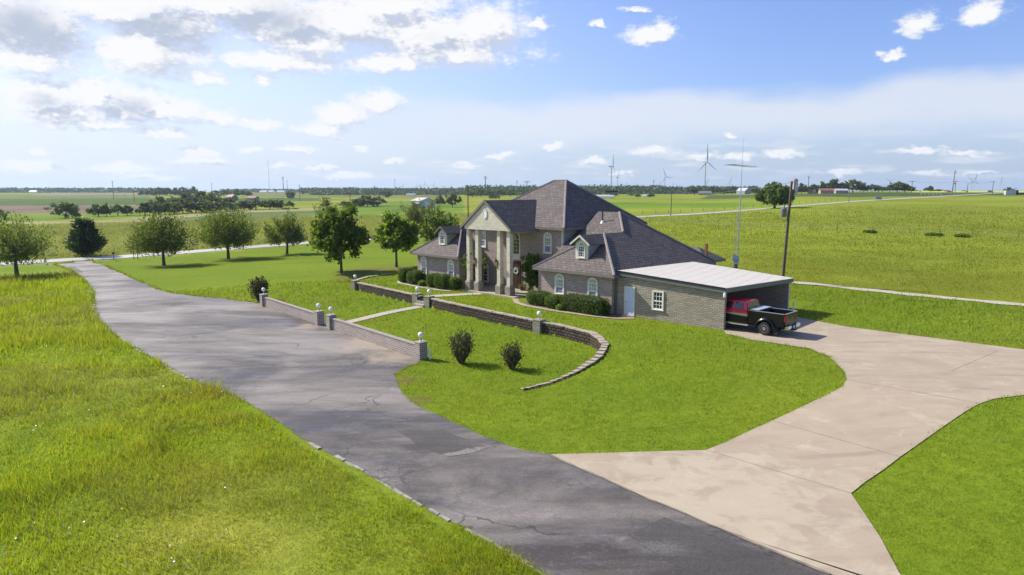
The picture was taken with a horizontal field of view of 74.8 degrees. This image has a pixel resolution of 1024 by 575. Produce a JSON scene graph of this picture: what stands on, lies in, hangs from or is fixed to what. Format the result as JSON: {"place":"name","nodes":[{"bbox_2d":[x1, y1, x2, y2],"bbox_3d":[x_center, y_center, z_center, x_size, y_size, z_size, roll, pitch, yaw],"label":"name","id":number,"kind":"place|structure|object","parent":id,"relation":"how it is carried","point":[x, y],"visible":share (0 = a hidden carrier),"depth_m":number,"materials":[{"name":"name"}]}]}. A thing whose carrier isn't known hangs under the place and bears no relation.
{"place":"outdoors","nodes":[
{"label":"outdoors","id":0,"kind":"place"},
{"bbox_2d":[59,260,831,574],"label":"asphalt driveway","id":1,"kind":"structure","parent":0,"point":[339,394],"depth_m":29.08,"materials":[{"name":"asphalt"}]},
{"bbox_2d":[283,362,302,367],"bbox_3d":[-12.941,4.572,39.819,1.053,0.001,1.367,-6,10,-34],"label":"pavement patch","id":2,"kind":"object","parent":1,"relation":"on","point":[291,364],"visible":1,"depth_m":39.80,"materials":[{"name":"asphalt"}]},
{"bbox_2d":[334,455,364,470],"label":"kerb","id":3,"kind":"structure","parent":1,"relation":"on","point":[340,458],"depth_m":25.43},
{"bbox_2d":[375,479,423,506],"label":"kerb","id":4,"kind":"structure","parent":1,"relation":"on","point":[399,492],"depth_m":22.70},
{"bbox_2d":[390,418,484,453],"bbox_3d":[-3.364,6.251,28.119,1.906,0.001,4.701,-8,11,-43],"label":"asphalt patch","id":5,"kind":"object","parent":1,"relation":"on","point":[431,437],"visible":1,"depth_m":28.00,"materials":[{"name":"asphalt"}]},
{"bbox_2d":[428,508,450,521],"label":"kerb","id":6,"kind":"structure","parent":1,"relation":"on","point":[436,513],"depth_m":21.28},
{"bbox_2d":[444,447,486,455],"bbox_3d":[-1.772,6.471,26.549,1.942,0.001,0.539,-5,9,-29],"label":"pavement patch","id":7,"kind":"object","parent":1,"relation":"on","point":[470,450],"visible":1,"depth_m":26.48,"materials":[{"name":"asphalt"}]},
{"bbox_2d":[465,528,505,551],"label":"kerb","id":8,"kind":"structure","parent":1,"relation":"on","point":[483,538],"depth_m":19.89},
{"bbox_2d":[628,517,820,574],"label":"asphalt patch","id":9,"kind":"object","parent":1,"relation":"on","point":[687,550],"visible":1,"depth_m":19.03,"materials":[{"name":"asphalt"}]},
{"bbox_2d":[0,193,994,264],"bbox_3d":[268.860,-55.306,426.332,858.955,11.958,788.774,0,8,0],"label":"country road","id":10,"kind":"structure","parent":0,"point":[128,256],"depth_m":131.77,"materials":[{"name":"asphalt"}]},
{"bbox_2d":[0,191,1023,574],"bbox_3d":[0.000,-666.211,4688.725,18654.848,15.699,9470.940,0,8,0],"label":"ground","id":11,"kind":"structure","parent":0,"point":[240,267],"depth_m":34.18,"materials":[{"name":"plant"}]},
{"bbox_2d":[0,208,69,275],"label":"live oak","id":12,"kind":"object","parent":11,"relation":"on","point":[11,250],"visible":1,"depth_m":88.24,"materials":[{"name":"green plant"}]},
{"bbox_2d":[44,201,81,217],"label":"lone tree","id":13,"kind":"object","parent":11,"relation":"on","point":[68,208],"visible":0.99,"depth_m":337.07,"materials":[{"name":"green plant"}]},
{"bbox_2d":[61,217,108,255],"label":"cedar tree","id":14,"kind":"object","parent":11,"relation":"on","point":[85,236],"visible":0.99,"depth_m":120.27,"materials":[{"name":"green plant"}]},
{"bbox_2d":[85,203,109,216],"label":"tree","id":15,"kind":"object","parent":11,"relation":"on","point":[97,211],"visible":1,"depth_m":355.21,"materials":[{"name":"green plant"}]},
{"bbox_2d":[109,204,128,215],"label":"tree","id":16,"kind":"object","parent":11,"relation":"on","point":[118,207],"visible":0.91,"depth_m":367.25,"materials":[{"name":"green plant"}]},
{"bbox_2d":[2,338,256,574],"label":"wildflowers","id":17,"kind":"object","parent":11,"relation":"on","point":[120,492],"visible":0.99,"depth_m":19.86,"materials":[{"name":"white flower petals"},{"name":"green leaf"}]},
{"bbox_2d":[134,202,152,214],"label":"tree","id":18,"kind":"object","parent":11,"relation":"on","point":[145,208],"visible":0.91,"depth_m":375.13,"materials":[{"name":"green plant"}]},
{"bbox_2d":[147,203,164,214],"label":"tree","id":19,"kind":"object","parent":11,"relation":"on","point":[156,208],"visible":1,"depth_m":378.49,"materials":[{"name":"green plant"}]},
{"bbox_2d":[121,204,198,265],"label":"live oak","id":20,"kind":"object","parent":11,"relation":"on","point":[163,237],"visible":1,"depth_m":100.69,"materials":[{"name":"green plant"}]},
{"bbox_2d":[148,196,174,204],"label":"tree","id":21,"kind":"object","parent":11,"relation":"on","point":[159,199],"visible":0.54,"depth_m":489.66,"materials":[{"name":"green plant"}]},
{"bbox_2d":[157,202,175,214],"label":"tree","id":22,"kind":"object","parent":11,"relation":"on","point":[167,207],"visible":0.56,"depth_m":384.81,"materials":[{"name":"green plant"}]},
{"bbox_2d":[165,201,183,213],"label":"tree","id":23,"kind":"object","parent":11,"relation":"on","point":[177,205],"visible":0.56,"depth_m":393.24,"materials":[{"name":"green plant"}]},
{"bbox_2d":[173,199,200,212],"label":"tree","id":24,"kind":"object","parent":11,"relation":"on","point":[182,202],"visible":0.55,"depth_m":404.23,"materials":[{"name":"green plant"}]},
{"bbox_2d":[177,192,200,202],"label":"tree","id":25,"kind":"object","parent":11,"relation":"on","point":[189,197],"visible":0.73,"depth_m":547.78,"materials":[{"name":"green plant"}]},
{"bbox_2d":[180,200,218,212],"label":"tree","id":26,"kind":"object","parent":11,"relation":"on","point":[203,205],"visible":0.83,"depth_m":408.80,"materials":[{"name":"green plant"}]},
{"bbox_2d":[187,190,220,201],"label":"tree","id":27,"kind":"object","parent":11,"relation":"on","point":[201,193],"visible":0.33,"depth_m":559.63,"materials":[{"name":"green plant"}]},
{"bbox_2d":[197,192,220,201],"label":"tree","id":28,"kind":"object","parent":11,"relation":"on","point":[211,197],"visible":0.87,"depth_m":540.16,"materials":[{"name":"green plant"}]},
{"bbox_2d":[196,201,224,211],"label":"tree","id":29,"kind":"object","parent":11,"relation":"on","point":[212,204],"visible":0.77,"depth_m":412.92,"materials":[{"name":"green plant"}]},
{"bbox_2d":[210,200,232,211],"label":"tree","id":30,"kind":"object","parent":11,"relation":"on","point":[224,203],"visible":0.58,"depth_m":420.46,"materials":[{"name":"green plant"}]},
{"bbox_2d":[185,200,262,258],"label":"live oak","id":31,"kind":"object","parent":11,"relation":"on","point":[227,232],"visible":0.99,"depth_m":109.09,"materials":[{"name":"green plant"}]},
{"bbox_2d":[220,196,237,202],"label":"tree","id":32,"kind":"object","parent":11,"relation":"on","point":[229,199],"visible":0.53,"depth_m":510.31,"materials":[{"name":"green plant"}]},
{"bbox_2d":[1,212,471,259],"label":"pasture grass","id":33,"kind":"structure","parent":11,"relation":"on","point":[122,227],"depth_m":203.66,"materials":[{"name":"plant"}]},
{"bbox_2d":[234,199,255,209],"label":"tree","id":34,"kind":"object","parent":11,"relation":"on","point":[240,202],"visible":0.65,"depth_m":445.49,"materials":[{"name":"green plant"}]},
{"bbox_2d":[242,199,270,209],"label":"tree","id":35,"kind":"object","parent":11,"relation":"on","point":[255,202],"visible":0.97,"depth_m":447.04,"materials":[{"name":"green plant"}]},
{"bbox_2d":[246,275,269,300],"bbox_3d":[-23.577,0.035,62.482,2.250,2.588,2.142,0,8,0],"label":"fan shrub","id":36,"kind":"object","parent":11,"relation":"on","point":[257,286],"visible":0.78,"depth_m":62.15,"materials":[{"name":"green plant"}]},
{"bbox_2d":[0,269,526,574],"bbox_3d":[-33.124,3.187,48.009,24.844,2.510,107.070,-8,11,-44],"label":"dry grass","id":37,"kind":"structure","parent":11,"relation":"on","point":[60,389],"depth_m":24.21,"materials":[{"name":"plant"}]},
{"bbox_2d":[260,199,280,207],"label":"tree","id":38,"kind":"object","parent":11,"relation":"on","point":[271,203],"visible":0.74,"depth_m":453.87,"materials":[{"name":"green plant"}]},
{"bbox_2d":[0,271,549,574],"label":"meadow grass","id":39,"kind":"structure","parent":11,"relation":"on","point":[6,341],"depth_m":24.94,"materials":[{"name":"plant"}]},
{"bbox_2d":[269,199,285,207],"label":"tree","id":40,"kind":"object","parent":11,"relation":"on","point":[278,202],"visible":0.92,"depth_m":457.79,"materials":[{"name":"green plant"}]},
{"bbox_2d":[260,207,307,253],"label":"live oak","id":41,"kind":"object","parent":11,"relation":"on","point":[288,231],"visible":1,"depth_m":116.00,"materials":[{"name":"green plant"}]},
{"bbox_2d":[259,293,323,325],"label":"brick wall","id":42,"kind":"structure","parent":11,"relation":"on","point":[315,317],"depth_m":55.12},
{"bbox_2d":[309,197,341,235],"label":"feathery tree","id":43,"kind":"object","parent":11,"relation":"on","point":[324,203],"visible":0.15,"depth_m":160.16,"materials":[{"name":"green plant"}]},
{"bbox_2d":[306,203,371,272],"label":"oak tree","id":44,"kind":"object","parent":11,"relation":"on","point":[342,227],"visible":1,"depth_m":78.53,"materials":[{"name":"green plant"}]},
{"bbox_2d":[351,197,364,206],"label":"tree","id":45,"kind":"object","parent":11,"relation":"on","point":[356,202],"visible":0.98,"depth_m":492.86,"materials":[{"name":"green plant"}]},
{"bbox_2d":[361,194,375,206],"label":"tree","id":46,"kind":"object","parent":11,"relation":"on","point":[367,202],"visible":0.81,"depth_m":497.52,"materials":[{"name":"green plant"}]},
{"bbox_2d":[325,313,427,359],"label":"brick wall","id":47,"kind":"structure","parent":11,"relation":"on","point":[417,350],"depth_m":44.74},
{"bbox_2d":[372,195,386,206],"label":"tree","id":48,"kind":"object","parent":11,"relation":"on","point":[379,199],"visible":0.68,"depth_m":503.40,"materials":[{"name":"green plant"}]},
{"bbox_2d":[347,306,421,322],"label":"front walkway","id":49,"kind":"structure","parent":11,"relation":"on","point":[378,314],"depth_m":55.05,"materials":[{"name":"concrete"}]},
{"bbox_2d":[350,273,423,303],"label":"retaining wall","id":50,"kind":"structure","parent":11,"relation":"on","point":[408,297],"depth_m":63.73,"materials":[{"name":"stone"}]},
{"bbox_2d":[372,208,419,266],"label":"oak tree","id":51,"kind":"object","parent":11,"relation":"on","point":[404,234],"visible":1,"depth_m":84.70,"materials":[{"name":"green plant"}]},
{"bbox_2d":[0,184,818,195],"bbox_3d":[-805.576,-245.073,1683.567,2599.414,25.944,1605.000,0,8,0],"label":"distant woods","id":52,"kind":"object","parent":11,"relation":"on","point":[627,189],"visible":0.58,"depth_m":1281.94,"materials":[{"name":"green plant"}]},
{"bbox_2d":[413,297,423,306],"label":"garden steps","id":53,"kind":"structure","parent":11,"relation":"on","point":[420,303],"depth_m":58.75,"materials":[{"name":"concrete"}]},
{"bbox_2d":[410,197,434,207],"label":"metal barn","id":54,"kind":"structure","parent":11,"relation":"on","point":[425,203],"depth_m":464.65,"materials":[{"name":"white paint"}]},
{"bbox_2d":[400,198,448,228],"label":"feathery tree","id":55,"kind":"object","parent":11,"relation":"on","point":[416,214],"visible":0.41,"depth_m":180.84,"materials":[{"name":"green plant"}]},
{"bbox_2d":[405,282,456,290],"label":"planting bed","id":56,"kind":"object","parent":11,"relation":"on","point":[427,286],"visible":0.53,"depth_m":65.33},
{"bbox_2d":[397,267,412,281],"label":"clipped hedge","id":57,"kind":"object","parent":56,"relation":"on","point":[402,273],"visible":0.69,"depth_m":68.15,"materials":[{"name":"green plant"}]},
{"bbox_2d":[406,269,425,284],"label":"clipped hedge","id":58,"kind":"object","parent":56,"relation":"on","point":[414,276],"visible":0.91,"depth_m":66.75,"materials":[{"name":"green plant"}]},
{"bbox_2d":[426,273,439,286],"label":"clipped hedge","id":59,"kind":"object","parent":56,"relation":"on","point":[429,279],"visible":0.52,"depth_m":64.70,"materials":[{"name":"green plant"}]},
{"bbox_2d":[433,273,452,288],"bbox_3d":[-6.572,-0.574,64.109,2.091,1.618,1.606,8,11,44],"label":"clipped hedge","id":60,"kind":"object","parent":56,"relation":"on","point":[441,281],"visible":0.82,"depth_m":63.53,"materials":[{"name":"green plant"}]},
{"bbox_2d":[447,277,462,289],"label":"clipped hedge","id":61,"kind":"object","parent":56,"relation":"on","point":[455,283],"visible":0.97,"depth_m":62.95,"materials":[{"name":"green plant"}]},
{"bbox_2d":[418,209,461,243],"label":"leafy tree","id":62,"kind":"object","parent":11,"relation":"on","point":[427,234],"visible":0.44,"depth_m":112.60,"materials":[{"name":"green plant"}]},
{"bbox_2d":[435,194,445,203],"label":"tree","id":63,"kind":"object","parent":11,"relation":"on","point":[440,200],"visible":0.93,"depth_m":478.28,"materials":[{"name":"green plant"}]},
{"bbox_2d":[445,194,461,207],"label":"tree","id":64,"kind":"object","parent":11,"relation":"on","point":[451,198],"visible":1,"depth_m":441.74,"materials":[{"name":"green plant"}]},
{"bbox_2d":[432,293,480,296],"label":"front walkway","id":65,"kind":"structure","parent":11,"relation":"on","point":[459,294],"depth_m":60.16,"materials":[{"name":"concrete"}]},
{"bbox_2d":[447,326,476,363],"bbox_3d":[-3.037,3.406,39.903,1.582,2.362,1.922,8,11,43],"label":"fan shrub","id":66,"kind":"object","parent":11,"relation":"on","point":[465,346],"visible":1,"depth_m":39.78,"materials":[{"name":"green plant"}]},
{"bbox_2d":[457,247,488,280],"bbox_3d":[-3.619,-1.958,63.589,2.718,4.260,2.879,3,9,20],"label":"loose shrub","id":67,"kind":"object","parent":11,"relation":"on","point":[465,263],"visible":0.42,"depth_m":63.41,"materials":[{"name":"green plant"}]},
{"bbox_2d":[498,339,526,369],"bbox_3d":[-0.009,3.807,38.753,1.506,1.880,1.473,4,9,23],"label":"shrub","id":68,"kind":"object","parent":11,"relation":"on","point":[511,355],"visible":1,"depth_m":38.55,"materials":[{"name":"green plant"}]},
{"bbox_2d":[423,295,608,389],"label":"retaining wall","id":69,"kind":"structure","parent":11,"relation":"on","point":[595,340],"depth_m":47.25,"materials":[{"name":"stone"}]},
{"bbox_2d":[519,252,539,290],"bbox_3d":[1.984,-1.222,60.567,2.371,3.937,2.436,8,11,44],"label":"tree","id":70,"kind":"object","parent":11,"relation":"on","point":[531,260],"visible":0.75,"depth_m":60.05,"materials":[{"name":"green plant"}]},
{"bbox_2d":[513,298,634,318],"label":"side walkway","id":71,"kind":"structure","parent":11,"relation":"on","point":[515,300],"depth_m":51.21,"materials":[{"name":"beige concrete"}]},
{"bbox_2d":[524,300,634,316],"bbox_3d":[4.449,1.634,53.247,3.358,0.001,11.963,-6,10,-36],"label":"planting bed","id":72,"kind":"object","parent":11,"relation":"on","point":[614,315],"visible":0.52,"depth_m":50.46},
{"bbox_2d":[526,290,550,305],"bbox_3d":[2.225,0.869,54.780,2.478,1.374,1.543,8,11,44],"label":"clipped hedge","id":73,"kind":"object","parent":72,"relation":"on","point":[534,297],"visible":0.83,"depth_m":54.31,"materials":[{"name":"green plant"}]},
{"bbox_2d":[544,294,562,308],"bbox_3d":[3.473,1.101,53.433,1.876,1.264,1.631,8,11,44],"label":"clipped hedge","id":74,"kind":"object","parent":72,"relation":"on","point":[552,300],"visible":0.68,"depth_m":52.92,"materials":[{"name":"green plant"}]},
{"bbox_2d":[559,293,610,315],"bbox_3d":[5.557,1.276,51.343,4.308,1.576,1.679,8,11,44],"label":"clipped hedge","id":75,"kind":"object","parent":72,"relation":"on","point":[588,304],"visible":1,"depth_m":50.56,"materials":[{"name":"green plant"}]},
{"bbox_2d":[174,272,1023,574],"bbox_3d":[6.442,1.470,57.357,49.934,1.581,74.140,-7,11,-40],"label":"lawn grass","id":76,"kind":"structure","parent":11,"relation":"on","point":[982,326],"depth_m":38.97,"materials":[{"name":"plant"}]},
{"bbox_2d":[410,179,793,330],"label":"brick house","id":77,"kind":"structure","parent":11,"relation":"on","point":[579,240],"depth_m":57.83,"materials":[{"name":"grey"}]},
{"bbox_2d":[421,256,426,274],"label":"window","id":78,"kind":"structure","parent":77,"relation":"in","point":[423,259],"depth_m":67.63,"materials":[{"name":"glass"}]},
{"bbox_2d":[439,231,444,244],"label":"window","id":79,"kind":"structure","parent":77,"relation":"in","point":[442,235],"depth_m":66.37,"materials":[{"name":"white paint"}]},
{"bbox_2d":[447,259,454,276],"bbox_3d":[-5.910,-1.842,64.746,1.100,1.813,0.150,8,11,44],"label":"window","id":80,"kind":"structure","parent":77,"relation":"in","point":[450,264],"depth_m":64.72,"materials":[{"name":"glass"}]},
{"bbox_2d":[481,230,485,247],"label":"window","id":81,"kind":"structure","parent":77,"relation":"in","point":[483,233],"depth_m":65.92,"materials":[{"name":"glass"}]},
{"bbox_2d":[484,261,488,282],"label":"window","id":82,"kind":"structure","parent":77,"relation":"in","point":[486,273],"depth_m":66.11,"materials":[{"name":"glass"}]},
{"bbox_2d":[506,233,520,255],"bbox_3d":[0.152,-4.238,63.045,1.860,2.421,0.150,8,11,44],"label":"window","id":83,"kind":"structure","parent":77,"relation":"in","point":[516,237],"depth_m":62.79,"materials":[{"name":"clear glass"}]},
{"bbox_2d":[506,260,520,288],"bbox_3d":[0.156,-1.226,63.480,1.800,2.620,0.120,8,11,44],"label":"entrance door","id":84,"kind":"structure","parent":77,"relation":"in","point":[516,277],"depth_m":63.19,"materials":[{"name":"red wood"}]},
{"bbox_2d":[543,232,551,253],"bbox_3d":[3.182,-3.994,60.059,1.110,1.943,0.150,8,11,44],"label":"window","id":85,"kind":"structure","parent":77,"relation":"in","point":[547,237],"depth_m":60.09,"materials":[{"name":"glass"}]},
{"bbox_2d":[554,273,564,294],"bbox_3d":[3.825,-0.281,53.994,1.100,1.773,0.150,8,11,44],"label":"window","id":86,"kind":"structure","parent":77,"relation":"in","point":[559,278],"depth_m":54.00,"materials":[{"name":"glass"}]},
{"bbox_2d":[576,241,585,258],"bbox_3d":[5.484,-2.986,53.002,0.880,1.338,0.150,8,11,44],"label":"window","id":87,"kind":"structure","parent":77,"relation":"in","point":[581,247],"depth_m":53.02,"materials":[{"name":"white paint"}]},
{"bbox_2d":[587,277,597,295],"bbox_3d":[6.214,0.069,51.662,1.090,1.743,0.150,8,11,44],"label":"window","id":88,"kind":"structure","parent":77,"relation":"in","point":[592,284],"depth_m":51.67,"materials":[{"name":"glass"}]},
{"bbox_2d":[624,286,634,315],"bbox_3d":[8.738,1.002,49.866,0.920,2.170,0.120,8,11,44],"label":"side door","id":89,"kind":"structure","parent":77,"relation":"in","point":[629,292],"depth_m":49.87,"materials":[{"name":"glass"}]},
{"bbox_2d":[651,290,663,310],"bbox_3d":[10.471,0.941,48.113,1.060,1.411,0.150,8,11,44],"label":"window","id":90,"kind":"structure","parent":77,"relation":"in","point":[657,296],"depth_m":48.13,"materials":[{"name":"white paint"}]},
{"bbox_2d":[684,185,702,194],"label":"tree","id":91,"kind":"object","parent":11,"relation":"on","point":[693,189],"visible":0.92,"depth_m":947.39,"materials":[{"name":"green plant"}]},
{"bbox_2d":[700,144,715,185],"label":"wind turbine","id":92,"kind":"object","parent":11,"relation":"on","point":[705,162],"visible":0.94,"depth_m":1673.39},
{"bbox_2d":[727,138,755,268],"bbox_3d":[21.299,-6.642,62.576,2.850,14.401,2.264,-7,11,-40],"label":"antenna mast","id":93,"kind":"object","parent":11,"relation":"on","point":[736,265],"visible":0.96,"depth_m":62.70,"materials":[{"name":"metal"}]},
{"bbox_2d":[736,188,750,193],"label":"farmhouse","id":94,"kind":"object","parent":11,"relation":"on","point":[745,191],"visible":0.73,"depth_m":866.35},
{"bbox_2d":[754,181,795,207],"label":"pecan tree","id":95,"kind":"object","parent":11,"relation":"on","point":[775,194],"visible":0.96,"depth_m":273.33,"materials":[{"name":"green plant"}]},
{"bbox_2d":[780,181,792,275],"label":"utility pole","id":96,"kind":"object","parent":11,"relation":"on","point":[784,212],"visible":0.96,"depth_m":66.71,"materials":[{"name":"brown wood"}]},
{"bbox_2d":[792,178,797,193],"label":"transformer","id":97,"kind":"object","parent":96,"relation":"attached to","point":[795,186],"visible":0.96,"depth_m":610.91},
{"bbox_2d":[798,183,808,193],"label":"tree","id":98,"kind":"object","parent":11,"relation":"on","point":[801,188],"visible":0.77,"depth_m":631.70,"materials":[{"name":"green plant"}]},
{"bbox_2d":[818,188,843,193],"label":"farmhouse","id":99,"kind":"object","parent":11,"relation":"on","point":[826,190],"visible":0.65,"depth_m":601.46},
{"bbox_2d":[639,204,1023,302],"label":"pasture grass","id":100,"kind":"structure","parent":11,"relation":"on","point":[802,236],"depth_m":113.65,"materials":[{"name":"plant"}]},
{"bbox_2d":[820,178,846,187],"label":"tree","id":101,"kind":"object","parent":11,"relation":"on","point":[833,183],"visible":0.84,"depth_m":628.63,"materials":[{"name":"green plant"}]},
{"bbox_2d":[657,219,1018,236],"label":"pasture fence","id":102,"kind":"object","parent":11,"relation":"on","point":[849,227],"visible":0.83,"depth_m":139.88,"materials":[{"name":"brown wood"}]},
{"bbox_2d":[844,179,866,191],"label":"tree","id":103,"kind":"object","parent":11,"relation":"on","point":[859,184],"visible":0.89,"depth_m":628.64,"materials":[{"name":"green plant"}]},
{"bbox_2d":[882,184,897,190],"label":"tree","id":104,"kind":"object","parent":11,"relation":"on","point":[890,188],"visible":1,"depth_m":611.48,"materials":[{"name":"green plant"}]},
{"bbox_2d":[889,181,907,191],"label":"tree","id":105,"kind":"object","parent":11,"relation":"on","point":[897,185],"visible":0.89,"depth_m":610.37,"materials":[{"name":"green plant"}]},
{"bbox_2d":[1004,190,1023,194],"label":"container shed","id":106,"kind":"structure","parent":11,"relation":"on","point":[1010,192],"depth_m":464.07,"materials":[{"name":"white metal"}]},
{"bbox_2d":[0,0,1023,191],"label":"sky","id":107,"kind":"structure","parent":0,"point":[140,94],"materials":[{"name":"blue"}]},
{"bbox_2d":[552,316,1023,574],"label":"concrete driveway","id":108,"kind":"structure","parent":0,"point":[827,528],"depth_m":26.22,"materials":[{"name":"concrete"}]},
{"bbox_2d":[550,454,830,574],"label":"soil gap","id":109,"kind":"object","parent":108,"relation":"on","point":[780,553],"visible":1,"depth_m":20.59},
{"bbox_2d":[726,296,799,334],"bbox_3d":[15.705,1.769,45.097,6.930,1.995,2.760,8,11,44],"label":"pickup truck","id":110,"kind":"object","parent":108,"relation":"on","point":[766,320],"visible":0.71,"depth_m":43.90,"materials":[{"name":"black paint"}]},
{"bbox_2d":[792,281,1023,305],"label":"gravel track","id":111,"kind":"structure","parent":0,"point":[934,296],"depth_m":60.13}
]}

